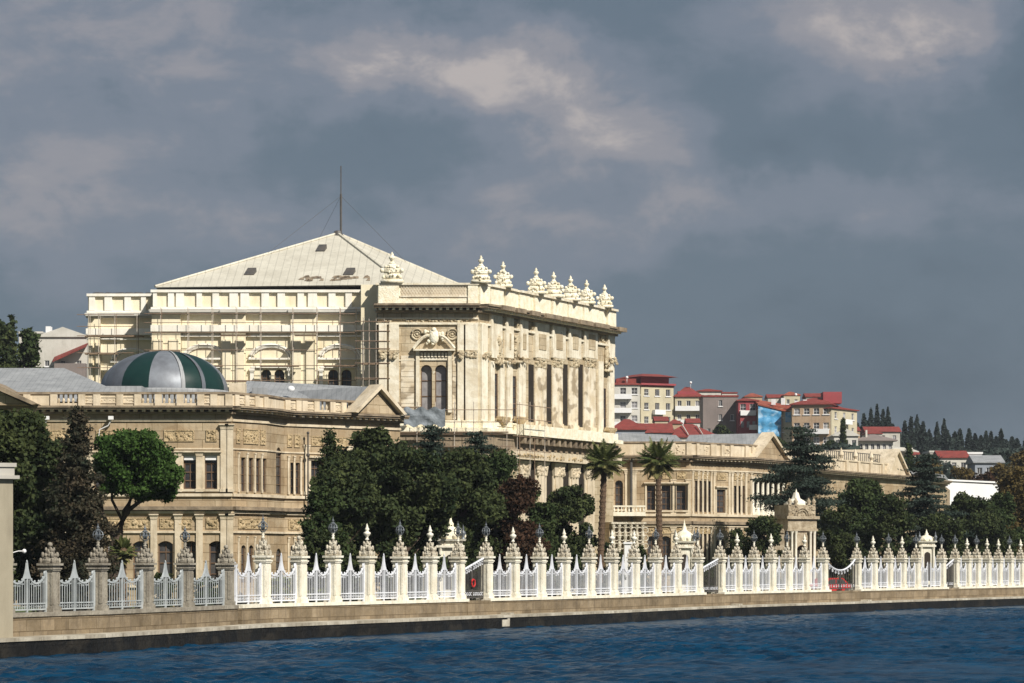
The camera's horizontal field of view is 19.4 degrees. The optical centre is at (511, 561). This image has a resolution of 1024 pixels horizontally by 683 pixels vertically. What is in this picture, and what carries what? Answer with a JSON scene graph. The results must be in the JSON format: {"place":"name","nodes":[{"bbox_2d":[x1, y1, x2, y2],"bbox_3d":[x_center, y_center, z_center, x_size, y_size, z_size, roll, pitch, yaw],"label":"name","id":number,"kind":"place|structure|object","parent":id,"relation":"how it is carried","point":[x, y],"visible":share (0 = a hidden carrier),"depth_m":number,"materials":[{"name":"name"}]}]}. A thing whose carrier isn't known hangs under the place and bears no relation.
{"place":"outdoors","nodes":[
{"label":"outdoors","id":0,"kind":"place"},
{"bbox_2d":[14,459,863,611],"bbox_3d":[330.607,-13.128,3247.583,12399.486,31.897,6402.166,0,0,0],"label":"ground","id":1,"kind":"structure","parent":0,"point":[133,607],"depth_m":181.94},
{"bbox_2d":[0,319,18,367],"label":"hill tree","id":2,"kind":"object","parent":1,"relation":"on","point":[7,336],"visible":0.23,"depth_m":299.51,"materials":[{"name":"green plant"}]},
{"bbox_2d":[7,314,21,367],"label":"hill tree","id":3,"kind":"object","parent":1,"relation":"on","point":[12,322],"visible":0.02,"depth_m":305.83,"materials":[{"name":"green plant"}]},
{"bbox_2d":[16,326,44,367],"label":"hill tree","id":4,"kind":"object","parent":1,"relation":"on","point":[29,349],"visible":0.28,"depth_m":311.41,"materials":[{"name":"green plant"}]},
{"bbox_2d":[0,408,63,608],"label":"broadleaf tree","id":5,"kind":"object","parent":1,"relation":"on","point":[23,432],"visible":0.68,"depth_m":146.90,"materials":[{"name":"green plant"}]},
{"bbox_2d":[14,438,69,607],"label":"conifer","id":6,"kind":"object","parent":1,"relation":"on","point":[47,460],"visible":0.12,"depth_m":150.17,"materials":[{"name":"green plant"}]},
{"bbox_2d":[38,326,87,377],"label":"town house","id":7,"kind":"structure","parent":1,"relation":"on","point":[64,347],"depth_m":511.50,"materials":[{"name":"white paint"}]},
{"bbox_2d":[14,405,131,611],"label":"conifer","id":8,"kind":"object","parent":1,"relation":"on","point":[77,515],"visible":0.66,"depth_m":145.45,"materials":[{"name":"green plant"}]},
{"bbox_2d":[109,535,137,608],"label":"young palm","id":9,"kind":"object","parent":1,"relation":"on","point":[124,549],"visible":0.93,"depth_m":149.81,"materials":[{"name":"green plant"}]},
{"bbox_2d":[92,428,185,602],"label":"stone pine","id":10,"kind":"object","parent":1,"relation":"on","point":[141,466],"visible":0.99,"depth_m":155.26,"materials":[{"name":"green plant"}]},
{"bbox_2d":[135,572,176,607],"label":"garden shrub","id":11,"kind":"object","parent":1,"relation":"on","point":[157,575],"visible":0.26,"depth_m":145.74,"materials":[{"name":"green plant"}]},
{"bbox_2d":[0,350,409,606],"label":"state wing","id":12,"kind":"structure","parent":1,"relation":"on","point":[248,453],"depth_m":191.54,"materials":[{"name":"beige stone"}]},
{"bbox_2d":[158,541,172,578],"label":"window","id":13,"kind":"structure","parent":12,"relation":"in","point":[165,548],"depth_m":190.33,"materials":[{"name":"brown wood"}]},
{"bbox_2d":[181,451,195,491],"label":"window","id":14,"kind":"structure","parent":12,"relation":"in","point":[189,465],"depth_m":190.28,"materials":[{"name":"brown wood"}]},
{"bbox_2d":[203,451,221,491],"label":"window","id":15,"kind":"structure","parent":12,"relation":"in","point":[211,468],"depth_m":190.23,"materials":[{"name":"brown wood"}]},
{"bbox_2d":[207,541,219,587],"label":"window","id":16,"kind":"structure","parent":12,"relation":"in","point":[214,547],"depth_m":190.33,"materials":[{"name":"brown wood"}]},
{"bbox_2d":[276,448,280,493],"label":"window","id":17,"kind":"structure","parent":12,"relation":"in","point":[278,455],"depth_m":195.79,"materials":[{"name":"grey metal"}]},
{"bbox_2d":[309,456,320,490],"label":"window","id":18,"kind":"structure","parent":12,"relation":"in","point":[312,472],"depth_m":198.39,"materials":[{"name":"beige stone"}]},
{"bbox_2d":[193,577,217,605],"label":"garden shrub","id":19,"kind":"object","parent":1,"relation":"on","point":[208,590],"visible":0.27,"depth_m":147.61,"materials":[{"name":"green plant"}]},
{"bbox_2d":[271,574,290,602],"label":"garden shrub","id":20,"kind":"object","parent":1,"relation":"on","point":[275,587],"visible":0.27,"depth_m":155.63,"materials":[{"name":"plant"}]},
{"bbox_2d":[303,528,344,601],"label":"broadleaf tree","id":21,"kind":"object","parent":1,"relation":"on","point":[320,538],"visible":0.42,"depth_m":159.49,"materials":[{"name":"green plant"}]},
{"bbox_2d":[297,484,354,597],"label":"broadleaf tree","id":22,"kind":"object","parent":1,"relation":"on","point":[323,507],"visible":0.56,"depth_m":160.52,"materials":[{"name":"green plant"}]},
{"bbox_2d":[295,427,356,543],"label":"conifer","id":23,"kind":"object","parent":1,"relation":"on","point":[330,452],"visible":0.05,"depth_m":171.83,"materials":[{"name":"green plant"}]},
{"bbox_2d":[307,456,402,600],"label":"broadleaf tree","id":24,"kind":"object","parent":1,"relation":"on","point":[350,480],"visible":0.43,"depth_m":166.16,"materials":[{"name":"green plant"}]},
{"bbox_2d":[84,166,626,596],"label":"ceremonial hall","id":25,"kind":"structure","parent":1,"relation":"on","point":[480,341],"depth_m":240.15,"materials":[{"name":"beige stone"}]},
{"bbox_2d":[77,313,143,382],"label":"scaffold","id":26,"kind":"object","parent":25,"relation":"on","point":[98,336],"visible":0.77,"depth_m":241.48,"materials":[{"name":"metal"}]},
{"bbox_2d":[144,307,356,385],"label":"scaffold","id":27,"kind":"object","parent":25,"relation":"on","point":[293,335],"visible":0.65,"depth_m":238.16,"materials":[{"name":"metal"}]},
{"bbox_2d":[355,317,389,386],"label":"scaffold","id":28,"kind":"object","parent":25,"relation":"on","point":[363,379],"visible":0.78,"depth_m":236.66,"materials":[{"name":"metal"}]},
{"bbox_2d":[421,365,431,408],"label":"window","id":29,"kind":"structure","parent":25,"relation":"in","point":[426,371],"depth_m":236.69,"materials":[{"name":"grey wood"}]},
{"bbox_2d":[435,365,445,410],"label":"window","id":30,"kind":"structure","parent":25,"relation":"in","point":[440,371],"depth_m":236.69,"materials":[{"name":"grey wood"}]},
{"bbox_2d":[513,400,550,516],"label":"scaffold","id":31,"kind":"object","parent":25,"relation":"on","point":[519,436],"visible":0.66,"depth_m":240.01,"materials":[{"name":"metal"}]},
{"bbox_2d":[336,424,422,599],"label":"cedar","id":32,"kind":"object","parent":1,"relation":"on","point":[366,443],"visible":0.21,"depth_m":180.11,"materials":[{"name":"green plant"}]},
{"bbox_2d":[363,444,465,599],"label":"broadleaf tree","id":33,"kind":"object","parent":1,"relation":"on","point":[399,471],"visible":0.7,"depth_m":171.85,"materials":[{"name":"green plant"}]},
{"bbox_2d":[411,423,476,545],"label":"cedar","id":34,"kind":"object","parent":1,"relation":"on","point":[434,433],"visible":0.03,"depth_m":187.67,"materials":[{"name":"green plant"}]},
{"bbox_2d":[399,402,513,448],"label":"scaffold","id":35,"kind":"object","parent":1,"relation":"on","point":[454,431],"visible":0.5,"depth_m":233.58,"materials":[{"name":"metal"}]},
{"bbox_2d":[404,407,444,426],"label":"tarpaulin","id":36,"kind":"object","parent":35,"relation":"hanging from","point":[424,416],"visible":0.91,"depth_m":233.40,"materials":[{"name":"grey fabric"}]},
{"bbox_2d":[417,446,511,599],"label":"broadleaf tree","id":37,"kind":"object","parent":1,"relation":"on","point":[481,502],"visible":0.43,"depth_m":180.77,"materials":[{"name":"green plant"}]},
{"bbox_2d":[456,430,528,585],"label":"cedar","id":38,"kind":"object","parent":1,"relation":"on","point":[478,442],"visible":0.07,"depth_m":190.69,"materials":[{"name":"green plant"}]},
{"bbox_2d":[475,448,541,591],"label":"broadleaf tree","id":39,"kind":"object","parent":1,"relation":"on","point":[501,463],"visible":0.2,"depth_m":189.11,"materials":[{"name":"green plant"}]},
{"bbox_2d":[480,474,551,597],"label":"copper tree","id":40,"kind":"object","parent":1,"relation":"on","point":[518,492],"visible":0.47,"depth_m":186.41,"materials":[{"name":"red plant"}]},
{"bbox_2d":[524,501,567,595],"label":"broadleaf tree","id":41,"kind":"object","parent":1,"relation":"on","point":[543,513],"visible":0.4,"depth_m":193.65,"materials":[{"name":"green plant"}]},
{"bbox_2d":[546,484,597,595],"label":"broadleaf tree","id":42,"kind":"object","parent":1,"relation":"on","point":[572,504],"visible":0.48,"depth_m":195.34,"materials":[{"name":"green plant"}]},
{"bbox_2d":[583,438,626,594],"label":"palm tree","id":43,"kind":"object","parent":1,"relation":"on","point":[603,462],"visible":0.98,"depth_m":195.80,"materials":[{"name":"green plant"}]},
{"bbox_2d":[596,542,624,594],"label":"broadleaf tree","id":44,"kind":"object","parent":1,"relation":"on","point":[606,545],"visible":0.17,"depth_m":199.72,"materials":[{"name":"green plant"}]},
{"bbox_2d":[598,522,648,593],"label":"carved terrace","id":45,"kind":"structure","parent":1,"relation":"on","point":[622,531],"depth_m":250.69,"materials":[{"name":"stone"}]},
{"bbox_2d":[614,376,641,425],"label":"apartment block","id":46,"kind":"structure","parent":1,"relation":"on","point":[626,398],"depth_m":651.20,"materials":[{"name":"white paint"}]},
{"bbox_2d":[614,419,646,435],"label":"town house","id":47,"kind":"structure","parent":1,"relation":"on","point":[626,426],"depth_m":512.08,"materials":[{"name":"red tile"}]},
{"bbox_2d":[627,545,649,593],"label":"broadleaf tree","id":48,"kind":"object","parent":1,"relation":"on","point":[642,550],"visible":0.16,"depth_m":206.78,"materials":[{"name":"green plant"}]},
{"bbox_2d":[617,374,675,422],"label":"apartment block","id":49,"kind":"structure","parent":1,"relation":"on","point":[656,394],"depth_m":656.82,"materials":[{"name":"beige paint"}]},
{"bbox_2d":[638,423,673,434],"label":"town house","id":50,"kind":"structure","parent":1,"relation":"on","point":[661,428],"depth_m":536.98,"materials":[{"name":"red tile"}]},
{"bbox_2d":[635,437,680,592],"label":"palm tree","id":51,"kind":"object","parent":1,"relation":"on","point":[658,461],"visible":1,"depth_m":207.81,"materials":[{"name":"green plant"}]},
{"bbox_2d":[672,520,695,592],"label":"gate pier","id":52,"kind":"structure","parent":1,"relation":"on","point":[686,541],"depth_m":213.43,"materials":[{"name":"stone"}]},
{"bbox_2d":[673,381,701,423],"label":"apartment block","id":53,"kind":"structure","parent":1,"relation":"on","point":[685,402],"depth_m":658.80,"materials":[{"name":"beige paint"}]},
{"bbox_2d":[672,424,713,440],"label":"town house","id":54,"kind":"structure","parent":1,"relation":"on","point":[683,432],"depth_m":545.40,"materials":[{"name":"red tile"}]},
{"bbox_2d":[613,432,795,592],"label":"harem wing","id":55,"kind":"structure","parent":1,"relation":"on","point":[707,483],"depth_m":269.14,"materials":[{"name":"beige stone"}]},
{"bbox_2d":[613,480,624,510],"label":"window","id":56,"kind":"structure","parent":55,"relation":"in","point":[618,484],"depth_m":267.36,"materials":[{"name":"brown wood"}]},
{"bbox_2d":[644,482,655,511],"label":"window","id":57,"kind":"structure","parent":55,"relation":"in","point":[650,502],"depth_m":267.29,"materials":[{"name":"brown wood"}]},
{"bbox_2d":[662,536,669,573],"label":"window","id":58,"kind":"structure","parent":55,"relation":"in","point":[666,540],"depth_m":267.36,"materials":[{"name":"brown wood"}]},
{"bbox_2d":[661,482,672,511],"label":"window","id":59,"kind":"structure","parent":55,"relation":"in","point":[667,506],"depth_m":267.29,"materials":[{"name":"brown wood"}]},
{"bbox_2d":[673,482,688,511],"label":"window","id":60,"kind":"structure","parent":55,"relation":"in","point":[681,488],"depth_m":267.29,"materials":[{"name":"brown wood"}]},
{"bbox_2d":[715,486,728,514],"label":"window","id":61,"kind":"structure","parent":55,"relation":"in","point":[719,489],"depth_m":271.04,"materials":[{"name":"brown wood"}]},
{"bbox_2d":[699,395,738,433],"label":"apartment block","id":62,"kind":"structure","parent":1,"relation":"on","point":[714,410],"depth_m":636.00,"materials":[{"name":"grey paint"}]},
{"bbox_2d":[724,528,750,590],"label":"broadleaf tree","id":63,"kind":"object","parent":1,"relation":"on","point":[742,538],"visible":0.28,"depth_m":245.73,"materials":[{"name":"green plant"}]},
{"bbox_2d":[735,398,758,433],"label":"apartment block","id":64,"kind":"structure","parent":1,"relation":"on","point":[746,416],"depth_m":629.60,"materials":[{"name":"red paint"}]},
{"bbox_2d":[741,514,782,590],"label":"broadleaf tree","id":65,"kind":"object","parent":1,"relation":"on","point":[761,527],"visible":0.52,"depth_m":236.46,"materials":[{"name":"green plant"}]},
{"bbox_2d":[755,400,790,439],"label":"town house","id":66,"kind":"structure","parent":1,"relation":"on","point":[778,406],"depth_m":624.60,"materials":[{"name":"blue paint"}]},
{"bbox_2d":[758,405,780,436],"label":"blue sheet","id":67,"kind":"object","parent":66,"relation":"hanging from","point":[769,419],"visible":0.84,"depth_m":624.09,"materials":[{"name":"blue fabric"}]},
{"bbox_2d":[727,424,865,550],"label":"cedar","id":68,"kind":"object","parent":1,"relation":"on","point":[805,484],"visible":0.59,"depth_m":261.10,"materials":[{"name":"green plant"}]},
{"bbox_2d":[771,392,841,445],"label":"apartment block","id":69,"kind":"structure","parent":1,"relation":"on","point":[812,413],"depth_m":620.13,"materials":[{"name":"beige paint"}]},
{"bbox_2d":[783,405,859,444],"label":"apartment block","id":70,"kind":"structure","parent":1,"relation":"on","point":[837,414],"depth_m":623.84,"materials":[{"name":"beige paint"}]},
{"bbox_2d":[816,504,868,586],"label":"broadleaf tree","id":71,"kind":"object","parent":1,"relation":"on","point":[841,545],"visible":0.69,"depth_m":251.07,"materials":[{"name":"green plant"}]},
{"bbox_2d":[827,429,859,445],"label":"town house","id":72,"kind":"structure","parent":1,"relation":"on","point":[852,437],"depth_m":598.00,"materials":[{"name":"white paint"}]},
{"bbox_2d":[818,477,885,587],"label":"broadleaf tree","id":73,"kind":"object","parent":1,"relation":"on","point":[863,495],"visible":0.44,"depth_m":266.61,"materials":[{"name":"green plant"}]},
{"bbox_2d":[795,448,951,587],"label":"wing","id":74,"kind":"structure","parent":1,"relation":"on","point":[880,466],"depth_m":324.86,"materials":[{"name":"beige stone"}]},
{"bbox_2d":[858,430,897,448],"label":"town house","id":75,"kind":"structure","parent":1,"relation":"on","point":[872,441],"depth_m":628.52,"materials":[{"name":"white paint"}]},
{"bbox_2d":[860,427,901,446],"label":"town house","id":76,"kind":"structure","parent":1,"relation":"on","point":[892,432],"depth_m":721.70,"materials":[{"name":"white paint"}]},
{"bbox_2d":[867,494,917,587],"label":"broadleaf tree","id":77,"kind":"object","parent":1,"relation":"on","point":[896,521],"visible":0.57,"depth_m":261.38,"materials":[{"name":"green plant"}]},
{"bbox_2d":[793,442,1023,479],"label":"wood","id":78,"kind":"object","parent":1,"relation":"on","point":[1005,453],"visible":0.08,"depth_m":617.80,"materials":[{"name":"green plant"}]},
{"bbox_2d":[916,421,929,452],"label":"cypress","id":79,"kind":"object","parent":1,"relation":"on","point":[923,443],"visible":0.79,"depth_m":759.23,"materials":[{"name":"green plant"}]},
{"bbox_2d":[917,529,936,586],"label":"gate pier","id":80,"kind":"structure","parent":1,"relation":"on","point":[926,545],"depth_m":255.43,"materials":[{"name":"stone"}]},
{"bbox_2d":[882,453,982,575],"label":"cedar","id":81,"kind":"object","parent":1,"relation":"on","point":[924,479],"visible":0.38,"depth_m":275.28,"materials":[{"name":"green plant"}]},
{"bbox_2d":[907,511,965,582],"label":"broadleaf tree","id":82,"kind":"object","parent":1,"relation":"on","point":[951,528],"visible":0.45,"depth_m":268.97,"materials":[{"name":"green plant"}]},
{"bbox_2d":[931,451,968,469],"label":"town house","id":83,"kind":"structure","parent":1,"relation":"on","point":[958,458],"depth_m":545.20,"materials":[{"name":"white paint"}]},
{"bbox_2d":[950,465,977,479],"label":"hill tree","id":84,"kind":"object","parent":1,"relation":"on","point":[962,473],"visible":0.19,"depth_m":439.05,"materials":[{"name":"green plant"}]},
{"bbox_2d":[941,490,992,551],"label":"broadleaf tree","id":85,"kind":"object","parent":1,"relation":"on","point":[971,505],"visible":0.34,"depth_m":282.92,"materials":[{"name":"green plant"}]},
{"bbox_2d":[946,479,997,504],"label":"building","id":86,"kind":"structure","parent":1,"relation":"on","point":[982,489],"depth_m":377.90,"materials":[{"name":"white paint"}]},
{"bbox_2d":[965,455,1004,479],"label":"town house","id":87,"kind":"structure","parent":1,"relation":"on","point":[979,464],"depth_m":520.76,"materials":[{"name":"white paint"}]},
{"bbox_2d":[958,510,1016,582],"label":"broadleaf tree","id":88,"kind":"object","parent":1,"relation":"on","point":[984,524],"visible":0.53,"depth_m":278.92,"materials":[{"name":"green plant"}]},
{"bbox_2d":[979,461,1014,484],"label":"hill tree","id":89,"kind":"object","parent":1,"relation":"on","point":[998,469],"visible":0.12,"depth_m":423.70,"materials":[{"name":"green plant"}]},
{"bbox_2d":[986,491,1023,552],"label":"broadleaf tree","id":90,"kind":"object","parent":1,"relation":"on","point":[1004,505],"visible":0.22,"depth_m":291.56,"materials":[{"name":"green plant"}]},
{"bbox_2d":[993,466,1023,551],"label":"broadleaf tree","id":91,"kind":"object","parent":1,"relation":"on","point":[1012,483],"visible":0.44,"depth_m":299.02,"materials":[{"name":"green plant"}]},
{"bbox_2d":[1009,450,1023,469],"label":"hill tree","id":92,"kind":"object","parent":1,"relation":"on","point":[1017,459],"visible":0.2,"depth_m":434.41,"materials":[{"name":"green plant"}]},
{"bbox_2d":[0,605,1023,682],"bbox_3d":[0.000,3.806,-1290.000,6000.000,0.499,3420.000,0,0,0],"label":"sea water","id":93,"kind":"structure","parent":0,"point":[962,645],"depth_m":120.40,"materials":[{"name":"blue liquid"}]},
{"bbox_2d":[0,598,1023,658],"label":"quay wall","id":94,"kind":"structure","parent":0,"point":[55,647],"depth_m":159.50,"materials":[{"name":"stone"}]},
{"bbox_2d":[703,558,724,605],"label":"iron gate","id":95,"kind":"structure","parent":94,"relation":"on","point":[714,599],"depth_m":207.46,"materials":[{"name":"metal"}]},
{"bbox_2d":[0,596,1023,641],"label":"quay","id":96,"kind":"structure","parent":0,"point":[154,632],"depth_m":158.09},
{"bbox_2d":[0,463,25,637],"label":"garden pier","id":97,"kind":"structure","parent":96,"relation":"on","point":[8,476],"depth_m":120.10,"materials":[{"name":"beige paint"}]},
{"bbox_2d":[13,525,238,636],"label":"sea fence","id":98,"kind":"object","parent":96,"relation":"on","point":[51,617],"visible":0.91,"depth_m":131.44,"materials":[{"name":"grey stone"}]},
{"bbox_2d":[234,517,468,623],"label":"sea fence","id":99,"kind":"object","parent":96,"relation":"on","point":[298,607],"visible":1,"depth_m":157.77,"materials":[{"name":"white metal"}]},
{"bbox_2d":[465,558,491,615],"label":"iron gate","id":100,"kind":"structure","parent":99,"relation":"attached to","point":[479,607],"depth_m":171.57,"materials":[{"name":"metal"}]},
{"bbox_2d":[475,522,706,614],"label":"sea fence","id":101,"kind":"object","parent":96,"relation":"on","point":[541,601],"visible":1,"depth_m":186.27,"materials":[{"name":"stone"}]},
{"bbox_2d":[711,530,831,604],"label":"sea fence","id":102,"kind":"object","parent":96,"relation":"on","point":[775,576],"visible":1,"depth_m":217.54,"materials":[{"name":"stone"}]},
{"bbox_2d":[828,559,861,601],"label":"iron gate","id":103,"kind":"structure","parent":102,"relation":"attached to","point":[846,596],"depth_m":229.44,"materials":[{"name":"metal"}]},
{"bbox_2d":[848,532,948,600],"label":"sea fence","id":104,"kind":"object","parent":96,"relation":"on","point":[896,578],"visible":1,"depth_m":240.72,"materials":[{"name":"stone"}]},
{"bbox_2d":[949,534,1023,597],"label":"sea fence","id":105,"kind":"object","parent":96,"relation":"on","point":[973,571],"visible":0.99,"depth_m":259.02,"materials":[{"name":"stone"}]},
{"bbox_2d":[946,559,959,597],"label":"iron gate","id":106,"kind":"structure","parent":105,"relation":"attached to","point":[953,592],"depth_m":251.50,"materials":[{"name":"metal"}]},
{"bbox_2d":[0,0,1023,446],"label":"sky","id":107,"kind":"structure","parent":0,"point":[767,196],"materials":[{"name":"grey"}]},
{"bbox_2d":[770,489,819,589],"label":"gate tower","id":108,"kind":"structure","parent":0,"point":[796,517],"depth_m":240.52,"materials":[{"name":"stone"}]},
{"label":"garden path","id":109,"kind":"structure","parent":0,"visible":0},
{"bbox_2d":[435,518,465,598],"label":"gate pier","id":110,"kind":"structure","parent":109,"relation":"on","point":[445,545],"depth_m":174.29,"materials":[{"name":"stone"}]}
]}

